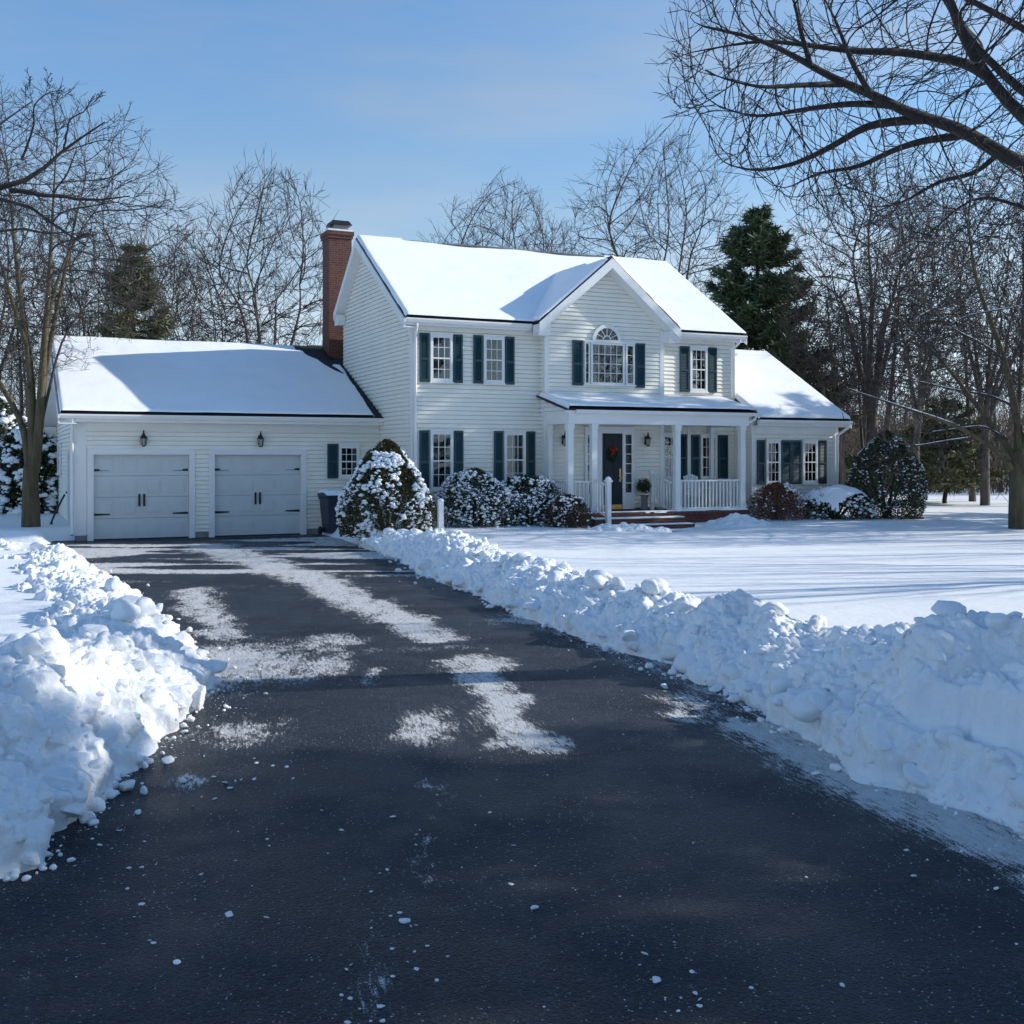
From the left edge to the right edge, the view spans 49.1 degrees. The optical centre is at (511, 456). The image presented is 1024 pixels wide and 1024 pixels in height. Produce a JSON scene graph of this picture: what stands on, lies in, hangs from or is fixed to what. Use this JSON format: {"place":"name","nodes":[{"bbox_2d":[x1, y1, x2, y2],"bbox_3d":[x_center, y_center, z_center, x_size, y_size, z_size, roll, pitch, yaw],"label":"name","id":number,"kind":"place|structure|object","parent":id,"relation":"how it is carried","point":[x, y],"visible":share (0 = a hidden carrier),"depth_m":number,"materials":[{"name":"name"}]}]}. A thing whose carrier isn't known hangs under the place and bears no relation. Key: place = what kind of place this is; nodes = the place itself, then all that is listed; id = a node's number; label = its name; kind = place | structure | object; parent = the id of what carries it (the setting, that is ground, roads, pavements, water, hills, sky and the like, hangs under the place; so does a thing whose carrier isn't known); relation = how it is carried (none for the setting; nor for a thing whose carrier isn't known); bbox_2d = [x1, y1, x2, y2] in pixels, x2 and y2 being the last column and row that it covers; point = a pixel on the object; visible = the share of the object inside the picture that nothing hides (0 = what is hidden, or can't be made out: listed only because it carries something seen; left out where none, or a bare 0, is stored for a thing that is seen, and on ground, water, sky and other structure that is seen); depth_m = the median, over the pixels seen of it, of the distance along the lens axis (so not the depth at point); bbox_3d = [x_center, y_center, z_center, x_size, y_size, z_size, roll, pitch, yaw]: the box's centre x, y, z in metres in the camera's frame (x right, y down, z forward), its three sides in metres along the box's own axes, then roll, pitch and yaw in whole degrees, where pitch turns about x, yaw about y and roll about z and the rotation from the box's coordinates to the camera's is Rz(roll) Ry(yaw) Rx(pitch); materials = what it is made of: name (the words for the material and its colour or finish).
{"place":"outdoors","nodes":[
{"label":"outdoors","id":0,"kind":"place"},
{"bbox_2d":[0,534,1023,1023],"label":"driveway","id":1,"kind":"structure","parent":0,"point":[390,690],"depth_m":6.59,"materials":[{"name":"black asphalt"}]},
{"bbox_2d":[317,489,349,533],"bbox_3d":[-5.234,1.641,32.960,0.760,1.331,0.883,0,0,-31],"label":"wheeled bin","id":2,"kind":"object","parent":1,"relation":"on","point":[328,499],"visible":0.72,"depth_m":32.62,"materials":[{"name":"blue plastic"}]},
{"bbox_2d":[3,642,1023,1023],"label":"snow crumbs","id":3,"kind":"object","parent":1,"relation":"on","point":[407,920],"visible":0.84,"depth_m":6.25,"materials":[{"name":"white snow"}]},
{"bbox_2d":[0,484,1023,641],"bbox_3d":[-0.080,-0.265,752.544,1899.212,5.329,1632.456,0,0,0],"label":"snow ground","id":4,"kind":"structure","parent":0,"point":[961,548],"depth_m":21.73,"materials":[{"name":"white snow"}]},
{"bbox_2d":[0,314,23,416],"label":"woodland tree","id":5,"kind":"object","parent":4,"relation":"on","point":[9,369],"visible":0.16,"depth_m":70.51,"materials":[{"name":"brown plant"}]},
{"bbox_2d":[1,343,22,417],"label":"woodland tree","id":6,"kind":"object","parent":4,"relation":"on","point":[10,378],"visible":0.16,"depth_m":84.13,"materials":[{"name":"brown plant"}]},
{"bbox_2d":[0,538,30,550],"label":"snow bank","id":7,"kind":"structure","parent":4,"relation":"on","point":[6,545],"depth_m":23.82,"materials":[{"name":"white snow"}]},
{"bbox_2d":[0,247,37,461],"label":"woodland tree","id":8,"kind":"object","parent":4,"relation":"on","point":[22,406],"visible":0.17,"depth_m":47.59,"materials":[{"name":"brown plant"}]},
{"bbox_2d":[2,346,39,416],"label":"woodland tree","id":9,"kind":"object","parent":4,"relation":"on","point":[18,403],"visible":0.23,"depth_m":60.78,"materials":[{"name":"brown plant"}]},
{"bbox_2d":[6,322,37,409],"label":"woodland tree","id":10,"kind":"object","parent":4,"relation":"on","point":[16,374],"visible":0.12,"depth_m":74.75,"materials":[{"name":"brown plant"}]},
{"bbox_2d":[7,321,39,414],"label":"woodland tree","id":11,"kind":"object","parent":4,"relation":"on","point":[19,381],"visible":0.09,"depth_m":73.02,"materials":[{"name":"brown plant"}]},
{"bbox_2d":[0,396,48,505],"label":"snow-covered bush","id":12,"kind":"object","parent":4,"relation":"on","point":[4,421],"visible":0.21,"depth_m":40.59,"materials":[{"name":"white"}]},
{"bbox_2d":[0,429,58,513],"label":"yew bush","id":13,"kind":"object","parent":4,"relation":"on","point":[8,457],"visible":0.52,"depth_m":39.02,"materials":[{"name":"green plant"}]},
{"bbox_2d":[0,148,78,387],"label":"bare tree","id":14,"kind":"object","parent":4,"relation":"on","point":[22,278],"visible":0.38,"depth_m":44.98,"materials":[{"name":"brown plant"}]},
{"bbox_2d":[18,256,96,380],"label":"woodland tree","id":15,"kind":"object","parent":4,"relation":"on","point":[75,309],"visible":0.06,"depth_m":51.55,"materials":[{"name":"brown plant"}]},
{"bbox_2d":[50,494,64,524],"bbox_3d":[-13.084,1.698,32.031,0.696,1.165,1.851,0,0,-25],"label":"snow shovel","id":16,"kind":"object","parent":4,"relation":"on","point":[57,508],"visible":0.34,"depth_m":32.72,"materials":[{"name":"black"}]},
{"bbox_2d":[30,270,97,356],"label":"woodland tree","id":17,"kind":"object","parent":4,"relation":"on","point":[66,318],"visible":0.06,"depth_m":56.45,"materials":[{"name":"brown plant"}]},
{"bbox_2d":[0,67,171,254],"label":"oak tree","id":18,"kind":"object","parent":4,"relation":"on","point":[16,182],"visible":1,"depth_m":12.22,"materials":[{"name":"brown plant"}]},
{"bbox_2d":[4,195,170,389],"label":"bare tree","id":19,"kind":"object","parent":4,"relation":"on","point":[77,293],"visible":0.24,"depth_m":46.28,"materials":[{"name":"brown plant"}]},
{"bbox_2d":[85,247,124,336],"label":"woodland tree","id":20,"kind":"object","parent":4,"relation":"on","point":[98,334],"visible":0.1,"depth_m":64.05,"materials":[{"name":"brown plant"}]},
{"bbox_2d":[88,276,121,336],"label":"woodland tree","id":21,"kind":"object","parent":4,"relation":"on","point":[101,306],"visible":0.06,"depth_m":62.91,"materials":[{"name":"brown plant"}]},
{"bbox_2d":[0,73,218,526],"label":"maple tree","id":22,"kind":"object","parent":4,"relation":"on","point":[32,438],"visible":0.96,"depth_m":31.31,"materials":[{"name":"brown plant"}]},
{"bbox_2d":[52,242,179,473],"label":"pine tree","id":23,"kind":"object","parent":4,"relation":"on","point":[162,324],"visible":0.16,"depth_m":44.67,"materials":[{"name":"green plant"}]},
{"bbox_2d":[0,541,267,881],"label":"snow bank","id":24,"kind":"structure","parent":4,"relation":"on","point":[107,681],"depth_m":8.35,"materials":[{"name":"white snow"}]},
{"bbox_2d":[136,241,219,341],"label":"bare tree","id":25,"kind":"object","parent":4,"relation":"on","point":[175,308],"visible":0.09,"depth_m":55.90,"materials":[{"name":"brown plant"}]},
{"bbox_2d":[151,223,271,343],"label":"bare tree","id":26,"kind":"object","parent":4,"relation":"on","point":[210,292],"visible":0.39,"depth_m":51.51,"materials":[{"name":"brown plant"}]},
{"bbox_2d":[178,144,338,345],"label":"bare tree","id":27,"kind":"object","parent":4,"relation":"on","point":[276,313],"visible":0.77,"depth_m":49.27,"materials":[{"name":"brown plant"}]},
{"bbox_2d":[335,438,437,540],"bbox_3d":[-3.297,0.868,29.640,2.758,2.721,2.828,0,0,0],"label":"evergreen bush","id":28,"kind":"object","parent":4,"relation":"on","point":[390,460],"visible":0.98,"depth_m":28.95,"materials":[{"name":"green plant"}]},
{"bbox_2d":[437,498,444,530],"bbox_3d":[-1.806,1.607,28.916,0.245,1.045,0.162,0,0,-25],"label":"white post","id":29,"kind":"object","parent":4,"relation":"on","point":[440,512],"visible":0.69,"depth_m":28.84,"materials":[{"name":"white wood"}]},
{"bbox_2d":[43,220,852,540],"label":"house","id":30,"kind":"structure","parent":4,"relation":"on","point":[441,362],"depth_m":33.44,"materials":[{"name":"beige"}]},
{"bbox_2d":[56,442,60,474],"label":"window","id":31,"kind":"structure","parent":30,"relation":"in","point":[58,443],"depth_m":37.53,"materials":[{"name":"white glass"}]},
{"bbox_2d":[66,449,69,523],"bbox_3d":[-13.072,0.955,32.999,0.106,2.350,0.950,0,0,-25],"label":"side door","id":32,"kind":"structure","parent":30,"relation":"in","point":[68,450],"depth_m":32.70,"materials":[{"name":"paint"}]},
{"bbox_2d":[94,455,188,539],"bbox_3d":[-10.398,1.147,31.472,2.560,2.367,0.107,0,0,-25],"label":"garage door","id":33,"kind":"structure","parent":30,"relation":"in","point":[129,487],"depth_m":31.47,"materials":[{"name":"paint"}]},
{"bbox_2d":[215,455,299,536],"bbox_3d":[-7.445,1.147,32.829,2.515,2.367,0.107,0,0,-25],"label":"garage door","id":34,"kind":"structure","parent":30,"relation":"in","point":[267,487],"depth_m":32.84,"materials":[{"name":"paint"}]},
{"bbox_2d":[338,443,359,478],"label":"window","id":35,"kind":"structure","parent":30,"relation":"in","point":[348,453],"depth_m":33.84,"materials":[{"name":"white glass"}]},
{"bbox_2d":[429,332,453,383],"bbox_3d":[-2.008,-2.795,31.943,0.730,1.450,0.090,0,0,-25],"label":"window","id":36,"kind":"structure","parent":30,"relation":"in","point":[441,344],"depth_m":31.95,"materials":[{"name":"white glass"}]},
{"bbox_2d":[429,429,453,491],"bbox_3d":[-1.998,0.130,31.947,0.750,1.780,0.090,0,0,-25],"label":"window","id":37,"kind":"structure","parent":30,"relation":"in","point":[441,440],"depth_m":31.95,"materials":[{"name":"white glass"}]},
{"bbox_2d":[482,334,505,384],"bbox_3d":[-0.517,-2.800,32.627,0.710,1.460,0.090,0,0,-25],"label":"window","id":38,"kind":"structure","parent":30,"relation":"in","point":[493,345],"depth_m":32.64,"materials":[{"name":"white glass"}]},
{"bbox_2d":[503,430,526,488],"bbox_3d":[0.090,0.110,32.906,0.750,1.740,0.090,0,0,-25],"label":"window","id":39,"kind":"structure","parent":30,"relation":"in","point":[514,440],"depth_m":32.93,"materials":[{"name":"white glass"}]},
{"bbox_2d":[583,340,590,384],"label":"window","id":40,"kind":"structure","parent":30,"relation":"in","point":[586,342],"depth_m":33.54,"materials":[{"name":"white glass"}]},
{"bbox_2d":[592,324,621,341],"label":"window","id":41,"kind":"structure","parent":30,"relation":"in","point":[606,332],"depth_m":33.82,"materials":[{"name":"white glass"}]},
{"bbox_2d":[590,341,625,385],"bbox_3d":[2.892,-2.790,33.814,1.220,1.340,0.090,0,0,-25],"label":"window","id":42,"kind":"structure","parent":30,"relation":"in","point":[607,358],"depth_m":33.82,"materials":[{"name":"white glass"}]},
{"bbox_2d":[602,433,622,509],"bbox_3d":[3.036,0.462,33.879,0.710,2.295,0.085,0,0,-25],"label":"front door","id":43,"kind":"structure","parent":30,"relation":"in","point":[613,470],"depth_m":33.90,"materials":[{"name":"paint"}]},
{"bbox_2d":[607,447,619,462],"bbox_3d":[3.050,-0.029,33.861,0.494,0.514,0.189,0,0,-25],"label":"wreath","id":44,"kind":"object","parent":30,"relation":"attached to","point":[612,450],"visible":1,"depth_m":33.82,"materials":[{"name":"plant"}]},
{"bbox_2d":[625,342,635,386],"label":"window","id":45,"kind":"structure","parent":30,"relation":"in","point":[629,346],"depth_m":34.17,"materials":[{"name":"white glass"}]},
{"bbox_2d":[636,478,650,509],"bbox_3d":[4.030,1.131,34.114,0.564,0.998,0.544,0,0,-25],"label":"planter","id":46,"kind":"object","parent":30,"relation":"on","point":[645,486],"visible":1,"depth_m":34.03,"materials":[{"name":"concrete"}]},
{"bbox_2d":[664,432,672,480],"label":"window","id":47,"kind":"structure","parent":30,"relation":"in","point":[668,436],"depth_m":35.12,"materials":[{"name":"white glass"}]},
{"bbox_2d":[682,474,711,506],"bbox_3d":[5.730,1.097,34.730,0.700,1.065,0.740,0,0,-25],"label":"porch chair","id":48,"kind":"object","parent":30,"relation":"on","point":[692,477],"visible":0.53,"depth_m":34.95,"materials":[{"name":"white wood"}]},
{"bbox_2d":[689,345,708,392],"bbox_3d":[5.936,-2.750,35.593,0.710,1.500,0.090,0,0,-25],"label":"window","id":49,"kind":"structure","parent":30,"relation":"in","point":[698,358],"depth_m":35.60,"materials":[{"name":"white glass"}]},
{"bbox_2d":[699,433,717,479],"bbox_3d":[6.280,0.030,35.750,0.670,1.500,0.090,0,0,-25],"label":"window","id":50,"kind":"structure","parent":30,"relation":"in","point":[704,437],"depth_m":35.71,"materials":[{"name":"white glass"}]},
{"bbox_2d":[765,439,781,484],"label":"window","id":51,"kind":"structure","parent":30,"relation":"in","point":[773,446],"depth_m":35.65,"materials":[{"name":"white glass"}]},
{"bbox_2d":[801,439,818,484],"bbox_3d":[9.650,0.190,36.248,0.650,1.480,0.090,0,0,-25],"label":"window","id":52,"kind":"structure","parent":30,"relation":"in","point":[809,447],"depth_m":36.25,"materials":[{"name":"white glass"}]},
{"bbox_2d":[432,467,520,527],"bbox_3d":[-0.998,1.225,31.167,2.495,1.856,1.673,0,0,0],"label":"boxwood shrub","id":53,"kind":"object","parent":4,"relation":"on","point":[460,481],"visible":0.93,"depth_m":30.83,"materials":[{"name":"green plant"}]},
{"bbox_2d":[417,166,578,253],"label":"bare tree","id":54,"kind":"object","parent":4,"relation":"on","point":[502,218],"visible":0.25,"depth_m":61.31,"materials":[{"name":"brown plant"}]},
{"bbox_2d":[0,287,1023,494],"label":"thicket","id":55,"kind":"object","parent":4,"relation":"on","point":[853,441],"visible":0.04,"depth_m":62.52,"materials":[{"name":"brown plant"}]},
{"bbox_2d":[485,474,567,526],"bbox_3d":[0.404,1.326,31.732,2.556,1.657,1.654,0,0,0],"label":"boxwood shrub","id":56,"kind":"object","parent":4,"relation":"on","point":[520,484],"visible":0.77,"depth_m":31.41,"materials":[{"name":"green plant"}]},
{"bbox_2d":[522,210,589,253],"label":"bare tree","id":57,"kind":"object","parent":4,"relation":"on","point":[562,236],"visible":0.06,"depth_m":65.78,"materials":[{"name":"brown plant"}]},
{"bbox_2d":[541,493,593,528],"bbox_3d":[1.526,1.547,31.120,1.479,1.034,1.052,0,0,0],"label":"azalea shrub","id":58,"kind":"object","parent":4,"relation":"on","point":[563,503],"visible":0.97,"depth_m":30.95,"materials":[{"name":"green plant"}]},
{"bbox_2d":[358,528,834,710],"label":"snow bank","id":59,"kind":"structure","parent":4,"relation":"on","point":[735,645],"depth_m":13.83,"materials":[{"name":"white snow"}]},
{"bbox_2d":[586,522,672,532],"bbox_3d":[3.120,1.940,30.230,2.600,0.340,1.500,0,0,0],"label":"snow pile","id":60,"kind":"object","parent":4,"relation":"on","point":[625,526],"visible":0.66,"depth_m":29.92,"materials":[{"name":"white snow"}]},
{"bbox_2d":[555,116,746,311],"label":"bare tree","id":61,"kind":"object","parent":4,"relation":"on","point":[646,227],"visible":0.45,"depth_m":57.02,"materials":[{"name":"brown plant"}]},
{"bbox_2d":[703,513,770,527],"bbox_3d":[6.554,1.877,32.577,2.200,0.466,1.400,0,0,0],"label":"snow pile","id":62,"kind":"object","parent":4,"relation":"on","point":[737,520],"visible":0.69,"depth_m":32.32,"materials":[{"name":"white snow"}]},
{"bbox_2d":[746,481,806,520],"bbox_3d":[8.094,1.416,34.520,1.950,1.307,1.618,0,0,0],"label":"russet shrub","id":63,"kind":"object","parent":4,"relation":"on","point":[777,490],"visible":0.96,"depth_m":34.29,"materials":[{"name":"brown plant"}]},
{"bbox_2d":[703,201,865,487],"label":"pine tree","id":64,"kind":"object","parent":4,"relation":"on","point":[762,241],"visible":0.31,"depth_m":48.98,"materials":[{"name":"green plant"}]},
{"bbox_2d":[773,273,888,484],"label":"bare tree","id":65,"kind":"object","parent":4,"relation":"on","point":[842,435],"visible":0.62,"depth_m":44.70,"materials":[{"name":"brown plant"}]},
{"bbox_2d":[644,0,1023,257],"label":"oak tree","id":66,"kind":"object","parent":4,"relation":"on","point":[980,58],"visible":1,"depth_m":12.18,"materials":[{"name":"brown plant"}]},
{"bbox_2d":[792,485,877,519],"bbox_3d":[10.102,1.525,35.106,2.651,1.272,1.921,0,0,0],"label":"shrub","id":67,"kind":"object","parent":4,"relation":"on","point":[835,497],"visible":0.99,"depth_m":34.63,"materials":[{"name":"green plant"}]},
{"bbox_2d":[807,265,862,436],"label":"woodland tree","id":68,"kind":"object","parent":4,"relation":"on","point":[834,320],"visible":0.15,"depth_m":64.23,"materials":[{"name":"brown plant"}]},
{"bbox_2d":[828,306,873,455],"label":"woodland tree","id":69,"kind":"object","parent":4,"relation":"on","point":[845,380],"visible":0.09,"depth_m":64.78,"materials":[{"name":"brown plant"}]},
{"bbox_2d":[838,310,886,498],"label":"woodland tree","id":70,"kind":"object","parent":4,"relation":"on","point":[861,438],"visible":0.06,"depth_m":50.87,"materials":[{"name":"brown plant"}]},
{"bbox_2d":[821,204,908,490],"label":"woodland tree","id":71,"kind":"object","parent":4,"relation":"on","point":[864,432],"visible":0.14,"depth_m":52.10,"materials":[{"name":"brown plant"}]},
{"bbox_2d":[850,297,897,403],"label":"woodland tree","id":72,"kind":"object","parent":4,"relation":"on","point":[874,333],"visible":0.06,"depth_m":80.73,"materials":[{"name":"brown plant"}]},
{"bbox_2d":[771,143,984,502],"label":"bare tree","id":73,"kind":"object","parent":4,"relation":"on","point":[872,424],"visible":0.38,"depth_m":46.62,"materials":[{"name":"brown plant"}]},
{"bbox_2d":[736,600,1023,877],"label":"snow bank","id":74,"kind":"structure","parent":4,"relation":"on","point":[930,707],"depth_m":8.11,"materials":[{"name":"white snow"}]},
{"bbox_2d":[844,429,928,519],"bbox_3d":[11.967,0.645,35.891,2.633,3.042,2.570,0,0,0],"label":"holly bush","id":75,"kind":"object","parent":4,"relation":"on","point":[884,511],"visible":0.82,"depth_m":35.37,"materials":[{"name":"green plant"}]},
{"bbox_2d":[843,237,929,502],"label":"woodland tree","id":76,"kind":"object","parent":4,"relation":"on","point":[888,417],"visible":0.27,"depth_m":44.77,"materials":[{"name":"brown plant"}]},
{"bbox_2d":[857,351,924,486],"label":"woodland tree","id":77,"kind":"object","parent":4,"relation":"on","point":[898,403],"visible":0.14,"depth_m":64.55,"materials":[{"name":"brown plant"}]},
{"bbox_2d":[808,132,1023,528],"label":"maple tree","id":78,"kind":"object","parent":4,"relation":"on","point":[1015,465],"visible":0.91,"depth_m":30.87,"materials":[{"name":"brown plant"}]},
{"bbox_2d":[846,206,993,507],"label":"bare tree","id":79,"kind":"object","parent":4,"relation":"on","point":[929,365],"visible":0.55,"depth_m":42.76,"materials":[{"name":"brown plant"}]},
{"bbox_2d":[905,292,950,409],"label":"woodland tree","id":80,"kind":"object","parent":4,"relation":"on","point":[932,373],"visible":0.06,"depth_m":58.27,"materials":[{"name":"brown plant"}]},
{"bbox_2d":[915,337,951,409],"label":"woodland tree","id":81,"kind":"object","parent":4,"relation":"on","point":[936,375],"visible":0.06,"depth_m":78.83,"materials":[{"name":"brown plant"}]},
{"bbox_2d":[886,395,1009,502],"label":"hemlock tree","id":82,"kind":"object","parent":4,"relation":"on","point":[963,477],"visible":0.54,"depth_m":46.18,"materials":[{"name":"green plant"}]},
{"bbox_2d":[898,172,1023,505],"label":"bare tree","id":83,"kind":"object","parent":4,"relation":"on","point":[984,488],"visible":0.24,"depth_m":44.81,"materials":[{"name":"brown plant"}]},
{"bbox_2d":[936,288,994,501],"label":"woodland tree","id":84,"kind":"object","parent":4,"relation":"on","point":[972,495],"visible":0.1,"depth_m":48.62,"materials":[{"name":"brown plant"}]},
{"bbox_2d":[962,275,1008,491],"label":"woodland tree","id":85,"kind":"object","parent":4,"relation":"on","point":[1001,481],"visible":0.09,"depth_m":61.62,"materials":[{"name":"brown plant"}]},
{"bbox_2d":[948,178,1023,375],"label":"woodland tree","id":86,"kind":"object","parent":4,"relation":"on","point":[1003,286],"visible":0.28,"depth_m":45.31,"materials":[{"name":"brown plant"}]},
{"bbox_2d":[977,220,1023,450],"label":"woodland tree","id":87,"kind":"object","parent":4,"relation":"on","point":[1020,387],"visible":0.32,"depth_m":46.08,"materials":[{"name":"brown plant"}]},
{"bbox_2d":[981,301,1023,429],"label":"woodland tree","id":88,"kind":"object","parent":4,"relation":"on","point":[1008,358],"visible":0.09,"depth_m":84.31,"materials":[{"name":"brown plant"}]},
{"bbox_2d":[989,291,1023,413],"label":"woodland tree","id":89,"kind":"object","parent":4,"relation":"on","point":[1007,353],"visible":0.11,"depth_m":72.50,"materials":[{"name":"brown plant"}]},
{"bbox_2d":[992,269,1023,386],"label":"woodland tree","id":90,"kind":"object","parent":4,"relation":"on","point":[1014,336],"visible":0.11,"depth_m":51.44,"materials":[{"name":"brown plant"}]},
{"bbox_2d":[998,313,1022,482],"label":"woodland tree","id":91,"kind":"object","parent":4,"relation":"on","point":[1004,388],"visible":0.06,"depth_m":78.94,"materials":[{"name":"brown plant"}]},
{"bbox_2d":[0,0,1023,434],"label":"sky","id":92,"kind":"structure","parent":0,"point":[401,108],"materials":[{"name":"blue"}]}
]}

